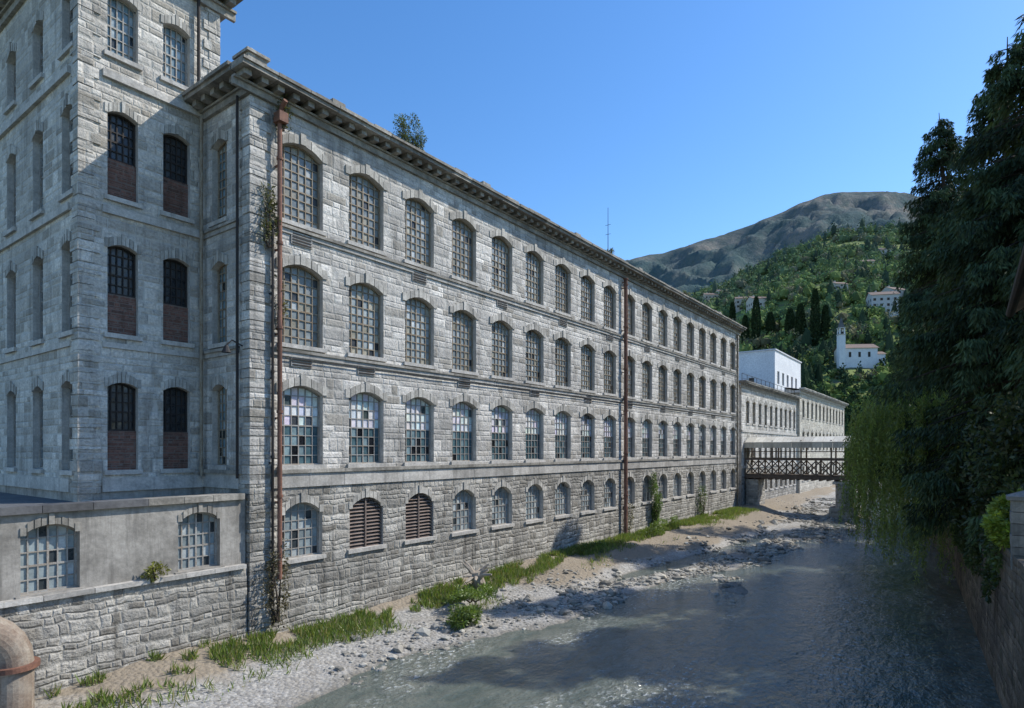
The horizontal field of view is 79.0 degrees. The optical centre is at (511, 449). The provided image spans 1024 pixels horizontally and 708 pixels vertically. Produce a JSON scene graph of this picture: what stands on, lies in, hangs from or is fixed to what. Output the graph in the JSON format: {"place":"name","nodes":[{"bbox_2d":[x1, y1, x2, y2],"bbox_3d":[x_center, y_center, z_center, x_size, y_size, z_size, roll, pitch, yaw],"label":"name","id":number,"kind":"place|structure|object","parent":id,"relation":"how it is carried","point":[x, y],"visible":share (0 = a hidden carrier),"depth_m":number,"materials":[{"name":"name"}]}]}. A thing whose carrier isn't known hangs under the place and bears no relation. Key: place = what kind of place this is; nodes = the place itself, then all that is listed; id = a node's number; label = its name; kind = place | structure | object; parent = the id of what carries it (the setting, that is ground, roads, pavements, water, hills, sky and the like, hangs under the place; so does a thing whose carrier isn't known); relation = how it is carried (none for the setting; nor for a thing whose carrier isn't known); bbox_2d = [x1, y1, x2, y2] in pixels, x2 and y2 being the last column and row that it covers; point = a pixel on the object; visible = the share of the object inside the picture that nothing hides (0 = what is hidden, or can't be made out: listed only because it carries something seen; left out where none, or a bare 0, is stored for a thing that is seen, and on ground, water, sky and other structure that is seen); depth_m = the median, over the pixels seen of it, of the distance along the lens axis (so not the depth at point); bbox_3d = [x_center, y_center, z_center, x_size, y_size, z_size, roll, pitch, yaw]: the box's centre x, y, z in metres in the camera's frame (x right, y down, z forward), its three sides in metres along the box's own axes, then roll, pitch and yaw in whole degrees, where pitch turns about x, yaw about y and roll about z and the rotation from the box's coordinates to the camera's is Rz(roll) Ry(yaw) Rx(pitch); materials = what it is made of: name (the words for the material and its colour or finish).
{"place":"outdoors","nodes":[
{"label":"outdoors","id":0,"kind":"place"},
{"bbox_2d":[0,0,242,501],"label":"stone stair tower","id":1,"kind":"structure","parent":0,"point":[99,258],"depth_m":21.76,"materials":[{"name":"grey stone"}]},
{"bbox_2d":[13,0,187,469],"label":"window frames","id":2,"kind":"structure","parent":1,"relation":"in","point":[121,176],"depth_m":21.61,"materials":[{"name":"black metal"}]},
{"bbox_2d":[42,0,184,466],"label":"window panes","id":3,"kind":"structure","parent":1,"relation":"in","point":[113,3],"depth_m":21.61,"materials":[{"name":"black glass"}]},
{"bbox_2d":[35,480,879,707],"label":"river bank ground","id":4,"kind":"structure","parent":0,"point":[308,680],"depth_m":22.82,"materials":[{"name":"beige gravel"}]},
{"bbox_2d":[0,617,40,707],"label":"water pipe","id":5,"kind":"object","parent":4,"relation":"on","point":[20,662],"visible":1,"depth_m":14.84,"materials":[{"name":"paint"}]},
{"bbox_2d":[0,492,246,698],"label":"walls","id":6,"kind":"structure","parent":4,"relation":"on","point":[79,637],"depth_m":18.36,"materials":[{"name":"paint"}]},
{"bbox_2d":[20,512,216,594],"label":"window frames","id":7,"kind":"structure","parent":6,"relation":"attached to","point":[47,563],"depth_m":17.40,"materials":[{"name":"grey metal"}]},
{"bbox_2d":[20,513,213,592],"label":"window panes","id":8,"kind":"object","parent":7,"relation":"in","point":[42,559],"visible":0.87,"depth_m":17.34,"materials":[{"name":"glass"}]},
{"bbox_2d":[0,493,246,608],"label":"copings","id":9,"kind":"object","parent":6,"relation":"on","point":[50,518],"visible":0.99,"depth_m":17.79,"materials":[{"name":"paint"}]},
{"bbox_2d":[140,561,171,582],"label":"wall climber plant","id":10,"kind":"object","parent":6,"relation":"attached to","point":[148,575],"depth_m":18.75,"materials":[{"name":"green plant"}]},
{"bbox_2d":[43,506,763,707],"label":"bank grass","id":11,"kind":"structure","parent":4,"relation":"on","point":[352,623],"depth_m":22.84,"materials":[{"name":"green plant"}]},
{"bbox_2d":[442,602,482,630],"bbox_3d":[-1.857,6.559,24.274,1.638,1.263,1.703,0,0,-21],"label":"bank bush","id":12,"kind":"object","parent":4,"relation":"on","point":[463,615],"visible":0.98,"depth_m":23.89,"materials":[{"name":"green plant"}]},
{"bbox_2d":[203,94,736,633],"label":"walls","id":13,"kind":"structure","parent":4,"relation":"on","point":[335,580],"depth_m":29.09,"materials":[{"name":"stone"}]},
{"bbox_2d":[257,182,282,250],"bbox_3d":[-8.501,-8.160,21.818,0.511,2.425,1.023,0,0,36],"label":"wall climber plant","id":14,"kind":"object","parent":13,"relation":"attached to","point":[267,228],"depth_m":21.75,"materials":[{"name":"green plant"}]},
{"bbox_2d":[260,538,291,627],"bbox_3d":[-8.341,4.727,21.918,0.698,3.241,1.365,0,0,36],"label":"wall climber plant","id":15,"kind":"object","parent":13,"relation":"attached to","point":[276,616],"depth_m":21.86,"materials":[{"name":"green plant"}]},
{"bbox_2d":[274,274,288,329],"bbox_3d":[-8.288,-5.216,22.163,0.658,2.013,0.448,0,0,-27],"label":"wall climber plant","id":16,"kind":"object","parent":13,"relation":"attached to","point":[283,306],"depth_m":22.19,"materials":[{"name":"green plant"}]},
{"bbox_2d":[272,94,293,131],"bbox_3d":[-8.187,-12.025,22.222,0.618,1.406,0.873,0,0,36],"label":"wall climber plant","id":17,"kind":"object","parent":13,"relation":"attached to","point":[290,116],"depth_m":22.18,"materials":[{"name":"green plant"}]},
{"bbox_2d":[182,46,746,335],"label":"cornice and parapet","id":18,"kind":"structure","parent":13,"relation":"on","point":[214,92],"depth_m":26.14,"materials":[{"name":"grey stone"}]},
{"bbox_2d":[392,112,427,150],"bbox_3d":[-4.572,-13.888,27.254,1.156,1.771,2.062,0,0,36],"label":"roof shrub","id":19,"kind":"object","parent":18,"relation":"on","point":[404,134],"visible":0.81,"depth_m":27.18,"materials":[{"name":"green plant"}]},
{"bbox_2d":[200,95,738,625],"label":"drain pipes","id":20,"kind":"object","parent":13,"relation":"attached to","point":[280,117],"visible":1,"depth_m":22.00,"materials":[{"name":"metal"}]},
{"bbox_2d":[203,95,736,635],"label":"stone trim","id":21,"kind":"structure","parent":13,"relation":"attached to","point":[253,259],"depth_m":23.94,"materials":[{"name":"grey stone"}]},
{"bbox_2d":[249,79,675,325],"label":"roof","id":22,"kind":"structure","parent":21,"relation":"on","point":[398,156],"depth_m":26.26,"materials":[{"name":"stone"}]},
{"bbox_2d":[218,141,733,558],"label":"window frames","id":23,"kind":"structure","parent":13,"relation":"in","point":[365,525],"depth_m":28.25,"materials":[{"name":"grey metal"}]},
{"bbox_2d":[220,146,732,557],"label":"window panes","id":24,"kind":"object","parent":23,"relation":"in","point":[287,431],"visible":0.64,"depth_m":28.42,"materials":[{"name":"grey glass"}]},
{"bbox_2d":[623,502,635,531],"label":"wall climber plant","id":25,"kind":"object","parent":13,"relation":"attached to","point":[630,523],"depth_m":44.99,"materials":[{"name":"green plant"}]},
{"bbox_2d":[648,471,662,523],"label":"wall climber plant","id":26,"kind":"object","parent":13,"relation":"attached to","point":[656,508],"depth_m":48.21,"materials":[{"name":"green plant"}]},
{"bbox_2d":[695,485,707,513],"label":"wall climber plant","id":27,"kind":"object","parent":13,"relation":"attached to","point":[701,508],"depth_m":56.77,"materials":[{"name":"green plant"}]},
{"bbox_2d":[442,582,497,604],"bbox_3d":[-1.749,6.160,26.611,1.904,0.922,2.577,0,0,36],"label":"bank bush","id":28,"kind":"object","parent":4,"relation":"on","point":[459,596],"visible":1,"depth_m":26.42,"materials":[{"name":"green plant"}]},
{"bbox_2d":[462,560,491,591],"bbox_3d":[-1.573,5.700,27.643,1.210,1.483,1.478,0,0,-15],"label":"driftwood stump","id":29,"kind":"object","parent":4,"relation":"on","point":[475,577],"visible":0.97,"depth_m":27.58,"materials":[{"name":"beige wood"}]},
{"bbox_2d":[569,540,606,556],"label":"bank bush","id":30,"kind":"object","parent":4,"relation":"on","point":[595,543],"visible":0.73,"depth_m":38.02,"materials":[{"name":"green plant"}]},
{"bbox_2d":[324,497,871,686],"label":"river stones","id":31,"kind":"object","parent":4,"relation":"on","point":[775,543],"visible":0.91,"depth_m":32.67,"materials":[{"name":"grey stone"}]},
{"bbox_2d":[638,519,667,537],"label":"bank bush","id":32,"kind":"object","parent":4,"relation":"on","point":[656,526],"visible":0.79,"depth_m":45.51,"materials":[{"name":"green plant"}]},
{"bbox_2d":[661,515,680,528],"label":"bank bush","id":33,"kind":"object","parent":4,"relation":"on","point":[673,519],"visible":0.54,"depth_m":48.78,"materials":[{"name":"green plant"}]},
{"bbox_2d":[739,388,796,505],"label":"walls","id":34,"kind":"structure","parent":4,"relation":"on","point":[744,393],"depth_m":77.81,"materials":[{"name":"stone"}]},
{"bbox_2d":[746,402,793,489],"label":"window frames","id":35,"kind":"structure","parent":34,"relation":"attached to","point":[770,425],"depth_m":79.58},
{"bbox_2d":[746,402,789,485],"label":"window panes","id":36,"kind":"object","parent":35,"relation":"in","point":[764,424],"visible":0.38,"depth_m":77.41,"materials":[{"name":"black glass"}]},
{"bbox_2d":[739,348,801,394],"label":"white rooftop block","id":37,"kind":"structure","parent":34,"relation":"on","point":[775,368],"depth_m":89.15,"materials":[{"name":"paint"}]},
{"bbox_2d":[742,372,795,394],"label":"window frames and rail","id":38,"kind":"structure","parent":37,"relation":"in","point":[777,372],"depth_m":85.26,"materials":[{"name":"metal"}]},
{"bbox_2d":[739,380,801,490],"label":"stone trim","id":39,"kind":"structure","parent":34,"relation":"on","point":[752,386],"depth_m":77.05,"materials":[{"name":"grey stone"}]},
{"bbox_2d":[744,436,880,518],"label":"covered footbridge","id":40,"kind":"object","parent":4,"relation":"on","point":[755,488],"visible":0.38,"depth_m":67.09,"materials":[{"name":"wood"}]},
{"bbox_2d":[785,387,848,492],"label":"distant mill wing","id":41,"kind":"structure","parent":4,"relation":"on","point":[819,414],"depth_m":101.14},
{"bbox_2d":[802,402,819,472],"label":"window panes","id":42,"kind":"structure","parent":41,"relation":"in","point":[802,402],"depth_m":96.05,"materials":[{"name":"grey glass"}]},
{"bbox_2d":[803,402,836,479],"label":"window frames","id":43,"kind":"structure","parent":41,"relation":"in","point":[803,402],"depth_m":106.17,"materials":[{"name":"paint"}]},
{"bbox_2d":[844,397,946,545],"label":"weeping willow tree","id":44,"kind":"object","parent":4,"relation":"on","point":[879,491],"depth_m":42.10,"materials":[{"name":"green plant"}]},
{"bbox_2d":[925,511,1023,707],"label":"river retaining wall","id":45,"kind":"structure","parent":4,"relation":"on","point":[998,623],"depth_m":17.30,"materials":[{"name":"stone"}]},
{"bbox_2d":[954,527,966,553],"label":"leaf clumps","id":46,"kind":"object","parent":45,"relation":"attached to","point":[960,543],"visible":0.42,"depth_m":27.32,"materials":[{"name":"green plant"}]},
{"bbox_2d":[962,525,983,576],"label":"leaf clumps","id":47,"kind":"object","parent":45,"relation":"on","point":[969,563],"visible":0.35,"depth_m":22.77,"materials":[{"name":"green plant"}]},
{"bbox_2d":[978,514,1003,603],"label":"leaf clumps","id":48,"kind":"object","parent":45,"relation":"on","point":[993,564],"visible":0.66,"depth_m":18.29,"materials":[{"name":"green plant"}]},
{"bbox_2d":[980,488,1022,551],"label":"yellow green shrub","id":49,"kind":"object","parent":45,"relation":"on","point":[995,523],"visible":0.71,"depth_m":17.36,"materials":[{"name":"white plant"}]},
{"bbox_2d":[220,0,1023,259],"label":"sky","id":50,"kind":"structure","parent":0,"point":[670,125],"materials":[{"name":"blue"}]},
{"bbox_2d":[296,488,1001,707],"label":"river water","id":51,"kind":"structure","parent":0,"point":[844,624],"depth_m":21.53,"materials":[{"name":"grey liquid"}]},
{"bbox_2d":[625,191,921,296],"bbox_3d":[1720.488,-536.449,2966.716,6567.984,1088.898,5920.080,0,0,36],"label":"mountain terrain","id":52,"kind":"structure","parent":0,"point":[700,264],"depth_m":2276.20,"materials":[{"name":"grey stone"}]},
{"bbox_2d":[724,232,919,407],"bbox_3d":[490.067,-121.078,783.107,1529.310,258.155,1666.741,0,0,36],"label":"green hill terrain","id":53,"kind":"structure","parent":0,"point":[851,370],"depth_m":341.25,"materials":[{"name":"green plant"}]},
{"bbox_2d":[702,292,718,301],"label":"hillside house","id":54,"kind":"structure","parent":53,"relation":"on","point":[707,295],"depth_m":546.12,"materials":[{"name":"paint"}]},
{"bbox_2d":[729,301,736,320],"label":"cypress tree","id":55,"kind":"object","parent":53,"relation":"on","point":[732,311],"visible":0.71,"depth_m":386.30,"materials":[{"name":"green plant"}]},
{"bbox_2d":[734,296,747,312],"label":"hillside house","id":56,"kind":"structure","parent":53,"relation":"on","point":[738,300],"depth_m":422.23,"materials":[{"name":"paint"}]},
{"bbox_2d":[741,315,749,342],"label":"cypress tree","id":57,"kind":"object","parent":53,"relation":"on","point":[744,322],"visible":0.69,"depth_m":348.67,"materials":[{"name":"green plant"}]},
{"bbox_2d":[751,295,760,339],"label":"cypress tree","id":58,"kind":"object","parent":53,"relation":"on","point":[756,317],"visible":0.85,"depth_m":343.74,"materials":[{"name":"green plant"}]},
{"bbox_2d":[745,295,766,312],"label":"hillside house","id":59,"kind":"structure","parent":53,"relation":"on","point":[749,301],"depth_m":382.94,"materials":[{"name":"paint"}]},
{"bbox_2d":[765,311,775,335],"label":"cypress tree","id":60,"kind":"object","parent":53,"relation":"on","point":[770,321],"visible":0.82,"depth_m":343.54,"materials":[{"name":"green plant"}]},
{"bbox_2d":[784,308,794,338],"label":"cypress tree","id":61,"kind":"object","parent":53,"relation":"on","point":[789,317],"visible":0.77,"depth_m":333.52,"materials":[{"name":"green plant"}]},
{"bbox_2d":[794,303,806,338],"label":"cypress tree","id":62,"kind":"object","parent":53,"relation":"on","point":[799,320],"visible":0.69,"depth_m":318.58,"materials":[{"name":"green plant"}]},
{"bbox_2d":[690,214,929,471],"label":"hillside trees","id":63,"kind":"object","parent":53,"relation":"on","point":[785,281],"visible":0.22,"depth_m":371.36,"materials":[{"name":"green plant"}]},
{"bbox_2d":[809,287,820,346],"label":"cypress tree","id":64,"kind":"object","parent":53,"relation":"on","point":[815,313],"visible":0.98,"depth_m":308.86,"materials":[{"name":"green plant"}]},
{"bbox_2d":[821,304,830,340],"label":"cypress tree","id":65,"kind":"object","parent":53,"relation":"on","point":[825,321],"visible":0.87,"depth_m":308.88,"materials":[{"name":"green plant"}]},
{"bbox_2d":[832,281,847,291],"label":"hillside house","id":66,"kind":"structure","parent":53,"relation":"on","point":[838,284],"depth_m":367.04,"materials":[{"name":"paint"}]},
{"bbox_2d":[833,318,886,368],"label":"hillside church","id":67,"kind":"structure","parent":53,"relation":"on","point":[854,355],"depth_m":269.97,"materials":[{"name":"paint"}]},
{"bbox_2d":[865,291,900,316],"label":"hillside house","id":68,"kind":"structure","parent":53,"relation":"on","point":[875,298],"depth_m":326.02,"materials":[{"name":"paint"}]},
{"bbox_2d":[877,247,890,253],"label":"hillside house","id":69,"kind":"structure","parent":53,"relation":"on","point":[885,250],"depth_m":494.29,"materials":[{"name":"paint"}]},
{"bbox_2d":[880,286,904,297],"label":"hillside house","id":70,"kind":"structure","parent":53,"relation":"on","point":[889,288],"depth_m":346.34,"materials":[{"name":"paint"}]},
{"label":"right bank ground","id":71,"kind":"structure","parent":0,"visible":0},
{"bbox_2d":[837,381,970,587],"bbox_3d":[20.441,1.585,32.035,6.814,10.234,8.494,0,0,36],"label":"weeping willow tree","id":72,"kind":"object","parent":71,"relation":"on","point":[889,418],"visible":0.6,"depth_m":30.89,"materials":[{"name":"green plant"}]},
{"bbox_2d":[883,242,942,487],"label":"spruce tree","id":73,"kind":"object","parent":71,"relation":"on","point":[892,349],"depth_m":55.47,"materials":[{"name":"green plant"}]},
{"bbox_2d":[883,114,987,487],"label":"spruce tree","id":74,"kind":"object","parent":71,"relation":"on","point":[940,197],"visible":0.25,"depth_m":45.20,"materials":[{"name":"green plant"}]},
{"bbox_2d":[866,14,1023,542],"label":"spruce tree","id":75,"kind":"object","parent":71,"relation":"on","point":[993,202],"visible":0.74,"depth_m":26.08,"materials":[{"name":"green plant"}]},
{"bbox_2d":[896,37,1023,497],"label":"spruce tree","id":76,"kind":"object","parent":71,"relation":"on","point":[992,76],"visible":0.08,"depth_m":34.30,"materials":[{"name":"green plant"}]},
{"bbox_2d":[942,453,1019,535],"bbox_3d":[18.699,1.796,24.637,2.703,3.670,6.179,0,0,36],"label":"riverside shrub","id":77,"kind":"object","parent":71,"relation":"on","point":[966,504],"visible":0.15,"depth_m":24.13,"materials":[{"name":"green plant"}]},
{"bbox_2d":[954,388,1023,496],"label":"riverside shrub","id":78,"kind":"object","parent":71,"relation":"on","point":[998,427],"visible":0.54,"depth_m":21.24,"materials":[{"name":"green plant"}]},
{"bbox_2d":[962,247,1023,564],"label":"spruce tree","id":79,"kind":"object","parent":71,"relation":"on","point":[1018,367],"visible":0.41,"depth_m":21.43,"materials":[{"name":"green plant"}]},
{"bbox_2d":[966,465,1023,543],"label":"riverside shrub","id":80,"kind":"object","parent":71,"relation":"on","point":[982,498],"visible":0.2,"depth_m":20.23,"materials":[{"name":"green plant"}]},
{"bbox_2d":[1006,490,1023,569],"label":"stone gate pillar","id":81,"kind":"structure","parent":71,"relation":"on","point":[1016,499],"depth_m":15.93,"materials":[{"name":"grey stone"}]},
{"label":"walls","id":82,"kind":"object","parent":71,"relation":"on","visible":0},
{"bbox_2d":[1006,246,1023,316],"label":"roof and eaves","id":83,"kind":"structure","parent":82,"relation":"on","point":[1015,303],"depth_m":12.66,"materials":[{"name":"ceramic"}]}
]}

